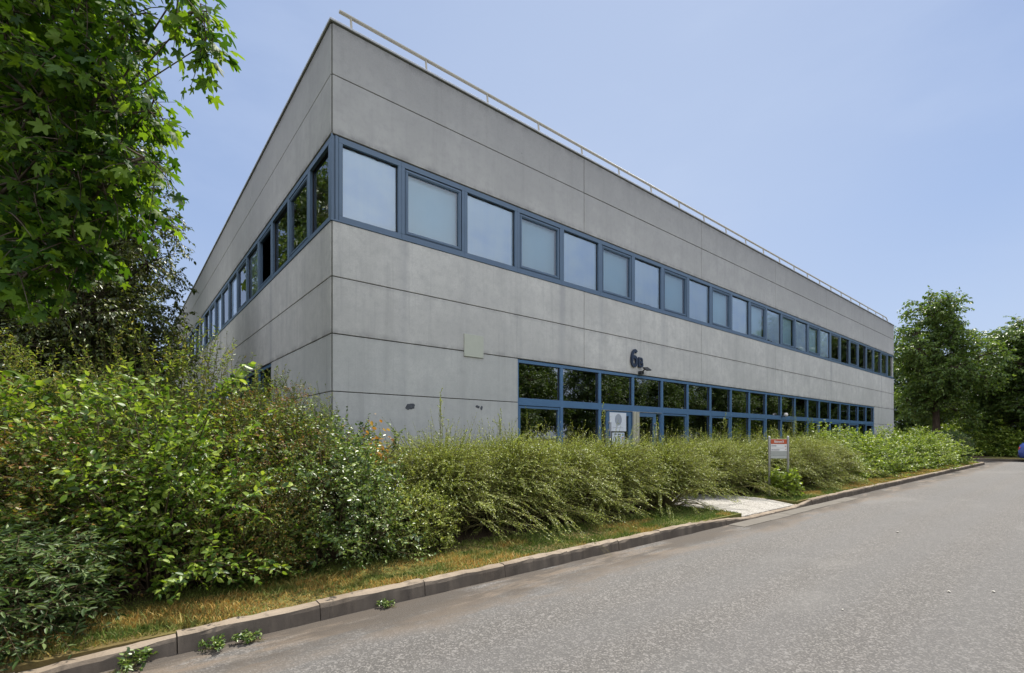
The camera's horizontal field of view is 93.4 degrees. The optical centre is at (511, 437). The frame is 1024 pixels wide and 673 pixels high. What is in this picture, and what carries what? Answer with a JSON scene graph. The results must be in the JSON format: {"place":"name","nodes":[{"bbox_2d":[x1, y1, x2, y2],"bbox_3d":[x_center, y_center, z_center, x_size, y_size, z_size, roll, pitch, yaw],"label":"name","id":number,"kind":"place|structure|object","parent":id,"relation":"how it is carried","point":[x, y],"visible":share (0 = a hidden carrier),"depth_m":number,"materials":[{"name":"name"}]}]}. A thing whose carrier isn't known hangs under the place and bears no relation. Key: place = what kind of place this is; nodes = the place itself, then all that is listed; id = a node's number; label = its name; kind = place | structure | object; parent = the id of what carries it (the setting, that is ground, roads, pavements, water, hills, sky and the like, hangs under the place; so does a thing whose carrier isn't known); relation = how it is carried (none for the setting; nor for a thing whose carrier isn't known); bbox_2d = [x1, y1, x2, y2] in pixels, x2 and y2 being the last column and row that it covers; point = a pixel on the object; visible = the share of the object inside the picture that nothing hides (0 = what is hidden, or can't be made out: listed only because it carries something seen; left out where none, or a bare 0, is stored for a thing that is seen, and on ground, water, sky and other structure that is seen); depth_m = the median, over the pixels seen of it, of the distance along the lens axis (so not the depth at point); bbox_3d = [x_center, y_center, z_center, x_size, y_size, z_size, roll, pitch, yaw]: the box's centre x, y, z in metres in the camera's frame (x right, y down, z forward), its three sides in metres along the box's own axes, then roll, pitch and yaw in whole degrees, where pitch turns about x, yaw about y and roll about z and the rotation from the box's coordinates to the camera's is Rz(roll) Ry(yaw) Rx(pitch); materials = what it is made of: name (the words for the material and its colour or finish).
{"place":"outdoors","nodes":[
{"label":"outdoors","id":0,"kind":"place"},
{"bbox_2d":[0,461,979,672],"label":"lawn","id":1,"kind":"structure","parent":0,"point":[35,663],"depth_m":4.68,"materials":[{"name":"green plant"}]},
{"bbox_2d":[0,370,79,539],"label":"leafy shrub","id":2,"kind":"object","parent":1,"relation":"on","point":[21,389],"visible":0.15,"depth_m":5.06,"materials":[{"name":"green plant"}]},
{"bbox_2d":[0,327,130,474],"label":"leafy shrub","id":3,"kind":"object","parent":1,"relation":"on","point":[20,362],"visible":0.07,"depth_m":6.28,"materials":[{"name":"green plant"}]},
{"bbox_2d":[0,511,140,672],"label":"leafy shrub","id":4,"kind":"object","parent":1,"relation":"on","point":[73,578],"visible":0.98,"depth_m":3.34,"materials":[{"name":"green plant"}]},
{"bbox_2d":[0,372,206,616],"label":"leafy shrub","id":5,"kind":"object","parent":1,"relation":"on","point":[29,497],"visible":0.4,"depth_m":4.11,"materials":[{"name":"green plant"}]},
{"bbox_2d":[0,103,209,460],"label":"broadleaf tree","id":6,"kind":"object","parent":1,"relation":"on","point":[111,311],"visible":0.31,"depth_m":10.61,"materials":[{"name":"green plant"}]},
{"bbox_2d":[0,0,244,329],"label":"maple tree","id":7,"kind":"object","parent":1,"relation":"on","point":[70,68],"visible":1,"depth_m":4.41,"materials":[{"name":"green plant"}]},
{"bbox_2d":[31,313,280,555],"bbox_3d":[-4.133,-0.064,5.927,2.602,3.002,2.662,0,0,-39],"label":"leafy shrub","id":8,"kind":"object","parent":1,"relation":"on","point":[153,372],"visible":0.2,"depth_m":5.60,"materials":[{"name":"green plant"}]},
{"bbox_2d":[0,361,355,634],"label":"leafy shrub","id":9,"kind":"object","parent":1,"relation":"on","point":[164,503],"visible":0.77,"depth_m":4.34,"materials":[{"name":"green plant"}]},
{"bbox_2d":[147,441,330,591],"bbox_3d":[-2.632,0.767,4.892,1.458,1.461,1.469,0,0,-11],"label":"leafy shrub","id":10,"kind":"object","parent":1,"relation":"on","point":[236,550],"visible":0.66,"depth_m":4.67,"materials":[{"name":"green plant"}]},
{"bbox_2d":[191,376,312,433],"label":"leafy shrub","id":11,"kind":"object","parent":1,"relation":"on","point":[248,391],"visible":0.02,"depth_m":8.17,"materials":[{"name":"green plant"}]},
{"bbox_2d":[114,371,403,579],"bbox_3d":[-3.112,0.326,5.959,2.915,2.435,2.938,0,0,15],"label":"leafy shrub","id":12,"kind":"object","parent":1,"relation":"on","point":[279,441],"visible":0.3,"depth_m":5.57,"materials":[{"name":"green plant"}]},
{"bbox_2d":[213,366,346,493],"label":"leafy shrub","id":13,"kind":"object","parent":1,"relation":"on","point":[296,398],"visible":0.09,"depth_m":6.58,"materials":[{"name":"green plant"}]},
{"bbox_2d":[208,398,443,583],"bbox_3d":[-2.059,0.560,5.806,2.915,2.079,2.788,0,0,-39],"label":"leafy shrub","id":14,"kind":"object","parent":1,"relation":"on","point":[352,488],"visible":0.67,"depth_m":5.36,"materials":[{"name":"green plant"}]},
{"bbox_2d":[295,406,395,538],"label":"leafy shrub","id":15,"kind":"object","parent":1,"relation":"on","point":[365,433],"visible":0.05,"depth_m":6.70,"materials":[{"name":"green plant"}]},
{"bbox_2d":[351,446,432,533],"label":"leafy shrub","id":16,"kind":"object","parent":1,"relation":"on","point":[378,463],"visible":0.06,"depth_m":6.88,"materials":[{"name":"green plant"}]},
{"bbox_2d":[365,480,462,559],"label":"leafy shrub","id":17,"kind":"object","parent":1,"relation":"on","point":[437,520],"visible":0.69,"depth_m":5.95,"materials":[{"name":"green plant"}]},
{"bbox_2d":[324,388,563,561],"bbox_3d":[-1.196,0.870,7.068,3.377,3.238,4.122,0,0,-39],"label":"willowy shrub","id":18,"kind":"object","parent":1,"relation":"on","point":[440,461],"visible":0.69,"depth_m":6.80,"materials":[{"name":"green plant"}]},
{"bbox_2d":[169,10,894,470],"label":"office building","id":19,"kind":"structure","parent":1,"relation":"on","point":[395,228],"depth_m":11.08,"materials":[{"name":"concrete"}]},
{"bbox_2d":[214,291,220,337],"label":"window","id":20,"kind":"structure","parent":19,"relation":"in","point":[218,299],"depth_m":17.55,"materials":[{"name":"glass"}]},
{"bbox_2d":[221,280,228,330],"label":"window","id":21,"kind":"structure","parent":19,"relation":"in","point":[226,287],"depth_m":16.59,"materials":[{"name":"blue paint"}]},
{"bbox_2d":[228,268,236,323],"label":"window","id":22,"kind":"structure","parent":19,"relation":"in","point":[233,279],"depth_m":15.36,"materials":[{"name":"glass"}]},
{"bbox_2d":[236,254,246,315],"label":"window","id":23,"kind":"structure","parent":19,"relation":"in","point":[243,264],"depth_m":14.35,"materials":[{"name":"blue paint"}]},
{"bbox_2d":[245,239,257,305],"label":"window","id":24,"kind":"structure","parent":19,"relation":"in","point":[252,255],"depth_m":13.12,"materials":[{"name":"glass"}]},
{"bbox_2d":[257,219,271,294],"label":"window","id":25,"kind":"structure","parent":19,"relation":"in","point":[267,231],"depth_m":12.16,"materials":[{"name":"blue paint"}]},
{"bbox_2d":[259,364,270,423],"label":"window","id":26,"kind":"structure","parent":19,"relation":"in","point":[268,367],"depth_m":11.94,"materials":[{"name":"clear glass"}]},
{"bbox_2d":[270,197,287,280],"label":"window","id":27,"kind":"structure","parent":19,"relation":"in","point":[282,209],"depth_m":11.15,"materials":[{"name":"blue paint"}]},
{"bbox_2d":[287,167,308,263],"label":"window","id":28,"kind":"structure","parent":19,"relation":"in","point":[303,182],"depth_m":9.84,"materials":[{"name":"blue paint"}]},
{"bbox_2d":[307,137,329,243],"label":"window","id":29,"kind":"structure","parent":19,"relation":"in","point":[324,152],"depth_m":8.93,"materials":[{"name":"blue paint"}]},
{"bbox_2d":[339,137,401,239],"bbox_3d":[-2.514,-4.385,8.593,1.161,1.462,0.132,0,0,-39],"label":"window","id":30,"kind":"structure","parent":19,"relation":"in","point":[370,190],"depth_m":8.61,"materials":[{"name":"glass"}]},
{"bbox_2d":[402,162,465,257],"bbox_3d":[-1.533,-4.385,9.417,1.398,1.462,0.162,0,0,-39],"label":"window","id":31,"kind":"structure","parent":19,"relation":"in","point":[428,211],"depth_m":9.45,"materials":[{"name":"glass"}]},
{"bbox_2d":[464,333,483,357],"bbox_3d":[-0.783,-1.883,9.926,0.480,0.455,0.026,0,0,-39],"label":"blank sign","id":32,"kind":"object","parent":19,"relation":"attached to","point":[473,345],"visible":1,"depth_m":9.91,"materials":[{"name":"grey metal"}]},
{"bbox_2d":[465,187,517,272],"bbox_3d":[-0.441,-4.385,10.293,1.398,1.462,0.132,0,0,-39],"label":"window","id":33,"kind":"structure","parent":19,"relation":"in","point":[490,230],"depth_m":10.31,"materials":[{"name":"glass"}]},
{"bbox_2d":[517,359,561,447],"bbox_3d":[0.625,-0.247,11.201,1.400,2.994,0.100,0,0,-39],"label":"window","id":34,"kind":"structure","parent":19,"relation":"in","point":[539,383],"depth_m":11.21,"materials":[{"name":"clear glass"}]},
{"bbox_2d":[517,207,562,284],"bbox_3d":[0.632,-4.385,11.193,1.398,1.462,0.162,0,0,-39],"label":"window","id":35,"kind":"structure","parent":19,"relation":"in","point":[535,243],"depth_m":11.25,"materials":[{"name":"glass"}]},
{"bbox_2d":[562,365,599,448],"bbox_3d":[1.708,-0.247,12.089,1.400,2.994,0.100,0,0,-39],"label":"window","id":36,"kind":"structure","parent":19,"relation":"in","point":[580,386],"depth_m":12.10,"materials":[{"name":"glass"}]},
{"bbox_2d":[562,225,600,295],"bbox_3d":[1.724,-4.385,12.069,1.398,1.462,0.132,0,0,-39],"label":"window","id":37,"kind":"structure","parent":19,"relation":"in","point":[580,255],"depth_m":12.10,"materials":[{"name":"glass"}]},
{"bbox_2d":[600,370,632,447],"bbox_3d":[2.790,-0.167,12.976,1.400,3.154,0.100,0,0,-39],"label":"window","id":38,"kind":"structure","parent":19,"relation":"in","point":[616,389],"depth_m":12.98,"materials":[{"name":"clear glass"}]},
{"bbox_2d":[600,240,633,305],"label":"window","id":39,"kind":"structure","parent":19,"relation":"in","point":[613,268],"depth_m":13.02,"materials":[{"name":"glass"}]},
{"bbox_2d":[609,412,625,430],"bbox_3d":[2.847,-0.420,12.957,0.700,0.500,0.010,0,0,-39],"label":"poster","id":40,"kind":"object","parent":19,"relation":"attached to","point":[616,418],"visible":0.94,"depth_m":12.94,"materials":[{"name":"paper"}]},
{"bbox_2d":[607,411,630,447],"bbox_3d":[2.917,0.348,13.020,1.009,2.105,0.134,0,0,-39],"label":"door","id":41,"kind":"structure","parent":19,"relation":"in","point":[628,414],"depth_m":13.20,"materials":[{"name":"blue paint"}]},
{"bbox_2d":[633,375,661,440],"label":"window","id":42,"kind":"structure","parent":19,"relation":"in","point":[647,391],"depth_m":13.87,"materials":[{"name":"glass"}]},
{"bbox_2d":[633,253,663,313],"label":"window","id":43,"kind":"structure","parent":19,"relation":"in","point":[647,279],"depth_m":13.91,"materials":[{"name":"glass"}]},
{"bbox_2d":[640,413,656,450],"bbox_3d":[3.806,0.348,13.748,1.009,2.105,0.134,0,0,-39],"label":"door","id":44,"kind":"structure","parent":19,"relation":"in","point":[649,418],"depth_m":13.87,"materials":[{"name":"blue paint"}]},
{"bbox_2d":[662,379,687,444],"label":"window","id":45,"kind":"structure","parent":19,"relation":"in","point":[674,393],"depth_m":14.76,"materials":[{"name":"glass"}]},
{"bbox_2d":[663,265,688,320],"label":"window","id":46,"kind":"structure","parent":19,"relation":"in","point":[672,286],"depth_m":14.82,"materials":[{"name":"glass"}]},
{"bbox_2d":[688,382,710,442],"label":"window","id":47,"kind":"structure","parent":19,"relation":"in","point":[699,395],"depth_m":15.66,"materials":[{"name":"clear glass"}]},
{"bbox_2d":[688,275,711,327],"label":"window","id":48,"kind":"structure","parent":19,"relation":"in","point":[699,293],"depth_m":15.68,"materials":[{"name":"glass"}]},
{"bbox_2d":[711,385,730,443],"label":"window","id":49,"kind":"structure","parent":19,"relation":"in","point":[720,396],"depth_m":16.55,"materials":[{"name":"clear glass"}]},
{"bbox_2d":[711,284,731,332],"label":"window","id":50,"kind":"structure","parent":19,"relation":"in","point":[718,301],"depth_m":16.62,"materials":[{"name":"glass"}]},
{"bbox_2d":[731,292,749,337],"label":"window","id":51,"kind":"structure","parent":19,"relation":"in","point":[740,305],"depth_m":17.46,"materials":[{"name":"glass"}]},
{"bbox_2d":[731,388,749,441],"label":"window","id":52,"kind":"structure","parent":19,"relation":"in","point":[740,398],"depth_m":17.47,"materials":[{"name":"clear glass"}]},
{"bbox_2d":[750,390,765,441],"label":"window","id":53,"kind":"structure","parent":19,"relation":"in","point":[757,399],"depth_m":18.34,"materials":[{"name":"clear glass"}]},
{"bbox_2d":[750,299,766,342],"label":"window","id":54,"kind":"structure","parent":19,"relation":"in","point":[755,313],"depth_m":18.44,"materials":[{"name":"glass"}]},
{"bbox_2d":[766,393,780,439],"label":"window","id":55,"kind":"structure","parent":19,"relation":"in","point":[773,401],"depth_m":19.24,"materials":[{"name":"clear glass"}]},
{"bbox_2d":[767,306,781,346],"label":"window","id":56,"kind":"structure","parent":19,"relation":"in","point":[774,321],"depth_m":19.27,"materials":[{"name":"clear glass"}]},
{"bbox_2d":[781,395,794,438],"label":"window","id":57,"kind":"structure","parent":19,"relation":"in","point":[787,402],"depth_m":20.10,"materials":[{"name":"glass"}]},
{"bbox_2d":[782,312,795,350],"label":"window","id":58,"kind":"structure","parent":19,"relation":"in","point":[786,323],"depth_m":20.20,"materials":[{"name":"clear glass"}]},
{"bbox_2d":[795,397,807,440],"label":"window","id":59,"kind":"structure","parent":19,"relation":"in","point":[801,404],"depth_m":21.05,"materials":[{"name":"glass"}]},
{"bbox_2d":[795,317,808,354],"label":"window","id":60,"kind":"structure","parent":19,"relation":"in","point":[801,330],"depth_m":21.03,"materials":[{"name":"clear glass"}]},
{"bbox_2d":[808,322,819,357],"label":"window","id":61,"kind":"structure","parent":19,"relation":"in","point":[811,332],"depth_m":22.03,"materials":[{"name":"blue paint"}]},
{"bbox_2d":[808,398,819,438],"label":"window","id":62,"kind":"structure","parent":19,"relation":"in","point":[813,404],"depth_m":21.94,"materials":[{"name":"blue paint"}]},
{"bbox_2d":[820,400,829,436],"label":"window","id":63,"kind":"structure","parent":19,"relation":"in","point":[824,405],"depth_m":22.80,"materials":[{"name":"glass"}]},
{"bbox_2d":[820,327,830,360],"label":"window","id":64,"kind":"structure","parent":19,"relation":"in","point":[825,338],"depth_m":22.88,"materials":[{"name":"clear glass"}]},
{"bbox_2d":[830,401,839,439],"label":"window","id":65,"kind":"structure","parent":19,"relation":"in","point":[834,406],"depth_m":23.67,"materials":[{"name":"glass"}]},
{"bbox_2d":[840,403,849,436],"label":"window","id":66,"kind":"structure","parent":19,"relation":"in","point":[844,407],"depth_m":24.59,"materials":[{"name":"blue paint"}]},
{"bbox_2d":[858,405,865,437],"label":"window","id":67,"kind":"structure","parent":19,"relation":"in","point":[861,409],"depth_m":26.34,"materials":[{"name":"blue paint"}]},
{"bbox_2d":[459,406,611,522],"bbox_3d":[0.412,0.903,9.585,3.710,3.050,4.053,0,0,36],"label":"willowy shrub","id":68,"kind":"object","parent":1,"relation":"on","point":[531,437],"visible":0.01,"depth_m":9.12,"materials":[{"name":"green plant"}]},
{"bbox_2d":[444,408,635,554],"bbox_3d":[0.128,1.111,7.870,4.109,3.191,3.902,0,0,43],"label":"willowy shrub","id":69,"kind":"object","parent":1,"relation":"on","point":[541,489],"visible":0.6,"depth_m":7.40,"materials":[{"name":"green plant"}]},
{"bbox_2d":[476,416,658,533],"bbox_3d":[0.809,0.861,8.707,3.814,2.545,3.542,0,0,-29],"label":"willowy shrub","id":70,"kind":"object","parent":1,"relation":"on","point":[576,457],"visible":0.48,"depth_m":7.99,"materials":[{"name":"green plant"}]},
{"bbox_2d":[545,402,687,522],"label":"willowy shrub","id":71,"kind":"object","parent":1,"relation":"on","point":[627,462],"visible":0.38,"depth_m":8.84,"materials":[{"name":"green plant"}]},
{"bbox_2d":[578,419,748,518],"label":"willowy shrub","id":72,"kind":"object","parent":1,"relation":"on","point":[681,458],"visible":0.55,"depth_m":9.54,"materials":[{"name":"green plant"}]},
{"bbox_2d":[661,424,795,500],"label":"willowy shrub","id":73,"kind":"object","parent":1,"relation":"on","point":[720,455],"visible":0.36,"depth_m":11.73,"materials":[{"name":"green plant"}]},
{"bbox_2d":[670,413,793,498],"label":"willowy shrub","id":74,"kind":"object","parent":1,"relation":"on","point":[748,457],"visible":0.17,"depth_m":12.39,"materials":[{"name":"green plant"}]},
{"bbox_2d":[726,425,821,493],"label":"willowy shrub","id":75,"kind":"object","parent":1,"relation":"on","point":[779,461],"visible":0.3,"depth_m":12.95,"materials":[{"name":"green plant"}]},
{"bbox_2d":[768,436,788,495],"bbox_3d":[6.511,0.696,11.786,0.477,1.468,0.072,0,0,11],"label":"information sign","id":76,"kind":"object","parent":1,"relation":"on","point":[778,448],"visible":0.99,"depth_m":11.78,"materials":[{"name":"grey metal"}]},
{"bbox_2d":[765,465,804,495],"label":"leafy shrub","id":77,"kind":"object","parent":1,"relation":"on","point":[777,480],"visible":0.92,"depth_m":11.59,"materials":[{"name":"green plant"}]},
{"bbox_2d":[739,424,850,490],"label":"willowy shrub","id":78,"kind":"object","parent":1,"relation":"on","point":[806,446],"visible":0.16,"depth_m":13.59,"materials":[{"name":"green plant"}]},
{"bbox_2d":[751,416,874,486],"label":"willowy shrub","id":79,"kind":"object","parent":1,"relation":"on","point":[841,476],"visible":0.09,"depth_m":14.37,"materials":[{"name":"green plant"}]},
{"bbox_2d":[789,425,899,485],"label":"willowy shrub","id":80,"kind":"object","parent":1,"relation":"on","point":[848,465],"visible":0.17,"depth_m":15.08,"materials":[{"name":"green plant"}]},
{"bbox_2d":[798,424,891,480],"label":"leafy shrub","id":81,"kind":"object","parent":1,"relation":"on","point":[831,434],"visible":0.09,"depth_m":16.47,"materials":[{"name":"green plant"}]},
{"bbox_2d":[832,422,910,477],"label":"leafy shrub","id":82,"kind":"object","parent":1,"relation":"on","point":[865,445],"visible":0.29,"depth_m":17.62,"materials":[{"name":"green plant"}]},
{"bbox_2d":[841,428,936,473],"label":"leafy shrub","id":83,"kind":"object","parent":1,"relation":"on","point":[898,467],"visible":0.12,"depth_m":18.88,"materials":[{"name":"green plant"}]},
{"bbox_2d":[851,424,933,471],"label":"leafy shrub","id":84,"kind":"object","parent":1,"relation":"on","point":[910,451],"visible":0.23,"depth_m":20.45,"materials":[{"name":"green plant"}]},
{"bbox_2d":[886,425,962,465],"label":"leafy shrub","id":85,"kind":"object","parent":1,"relation":"on","point":[930,438],"visible":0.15,"depth_m":23.76,"materials":[{"name":"green plant"}]},
{"bbox_2d":[885,429,967,468],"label":"leafy shrub","id":86,"kind":"object","parent":1,"relation":"on","point":[920,448],"visible":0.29,"depth_m":22.02,"materials":[{"name":"green plant"}]},
{"bbox_2d":[922,429,975,459],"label":"leafy shrub","id":87,"kind":"object","parent":1,"relation":"on","point":[954,434],"visible":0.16,"depth_m":27.41,"materials":[{"name":"green plant"}]},
{"bbox_2d":[918,432,982,464],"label":"leafy shrub","id":88,"kind":"object","parent":1,"relation":"on","point":[960,448],"visible":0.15,"depth_m":25.32,"materials":[{"name":"green plant"}]},
{"bbox_2d":[43,0,1023,428],"label":"sky","id":89,"kind":"structure","parent":0,"point":[875,148],"materials":[{"name":"blue"}]},
{"bbox_2d":[100,460,1023,672],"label":"road","id":90,"kind":"structure","parent":0,"point":[776,595],"depth_m":4.35,"materials":[{"name":"grey asphalt"}]},
{"bbox_2d":[108,646,157,672],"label":"weed","id":91,"kind":"object","parent":90,"relation":"on","point":[129,665],"visible":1,"depth_m":3.24,"materials":[{"name":"green plant"}]},
{"bbox_2d":[198,633,225,652],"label":"weed","id":92,"kind":"object","parent":90,"relation":"on","point":[219,643],"visible":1,"depth_m":3.51,"materials":[{"name":"green plant"}]},
{"bbox_2d":[229,628,265,643],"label":"weed","id":93,"kind":"object","parent":90,"relation":"on","point":[238,636],"visible":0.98,"depth_m":3.64,"materials":[{"name":"green plant"}]},
{"bbox_2d":[12,461,984,672],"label":"kerb","id":94,"kind":"structure","parent":90,"relation":"on","point":[189,639],"depth_m":4.49,"materials":[{"name":"concrete"}]},
{"bbox_2d":[728,497,858,526],"bbox_3d":[6.327,1.555,10.410,6.210,0.030,0.294,0,0,-39],"label":"gutter","id":95,"kind":"object","parent":90,"relation":"on","point":[750,522],"visible":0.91,"depth_m":9.80,"materials":[{"name":"concrete"}]},
{"bbox_2d":[629,491,793,516],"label":"path","id":96,"kind":"structure","parent":0,"point":[749,506],"depth_m":10.48,"materials":[{"name":"grey concrete"}]},
{"bbox_2d":[956,455,1023,458],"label":"verge","id":97,"kind":"structure","parent":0,"point":[995,457],"depth_m":34.63,"materials":[{"name":"green plant"}]},
{"bbox_2d":[893,350,959,434],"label":"broadleaf tree","id":98,"kind":"object","parent":97,"relation":"on","point":[900,424],"visible":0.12,"depth_m":45.73,"materials":[{"name":"green plant"}]},
{"bbox_2d":[893,285,1018,432],"bbox_3d":[33.207,-5.143,37.360,7.295,13.409,7.834,0,0,19],"label":"broadleaf tree","id":99,"kind":"object","parent":97,"relation":"on","point":[931,363],"visible":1,"depth_m":36.33,"materials":[{"name":"green plant"}]},
{"bbox_2d":[950,420,1014,455],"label":"leafy shrub","id":100,"kind":"object","parent":97,"relation":"on","point":[988,430],"visible":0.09,"depth_m":38.27,"materials":[{"name":"green plant"}]},
{"bbox_2d":[949,386,1016,434],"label":"broadleaf tree","id":101,"kind":"object","parent":97,"relation":"on","point":[964,424],"visible":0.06,"depth_m":41.08,"materials":[{"name":"green plant"}]},
{"bbox_2d":[957,313,1023,442],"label":"broadleaf tree","id":102,"kind":"object","parent":97,"relation":"on","point":[1007,337],"visible":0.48,"depth_m":37.48,"materials":[{"name":"green plant"}]},
{"bbox_2d":[961,412,1023,456],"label":"leafy shrub","id":103,"kind":"object","parent":97,"relation":"on","point":[996,451],"visible":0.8,"depth_m":36.61,"materials":[{"name":"green plant"}]},
{"bbox_2d":[974,320,1023,411],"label":"broadleaf tree","id":104,"kind":"object","parent":97,"relation":"on","point":[1011,384],"visible":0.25,"depth_m":37.15,"materials":[{"name":"green plant"}]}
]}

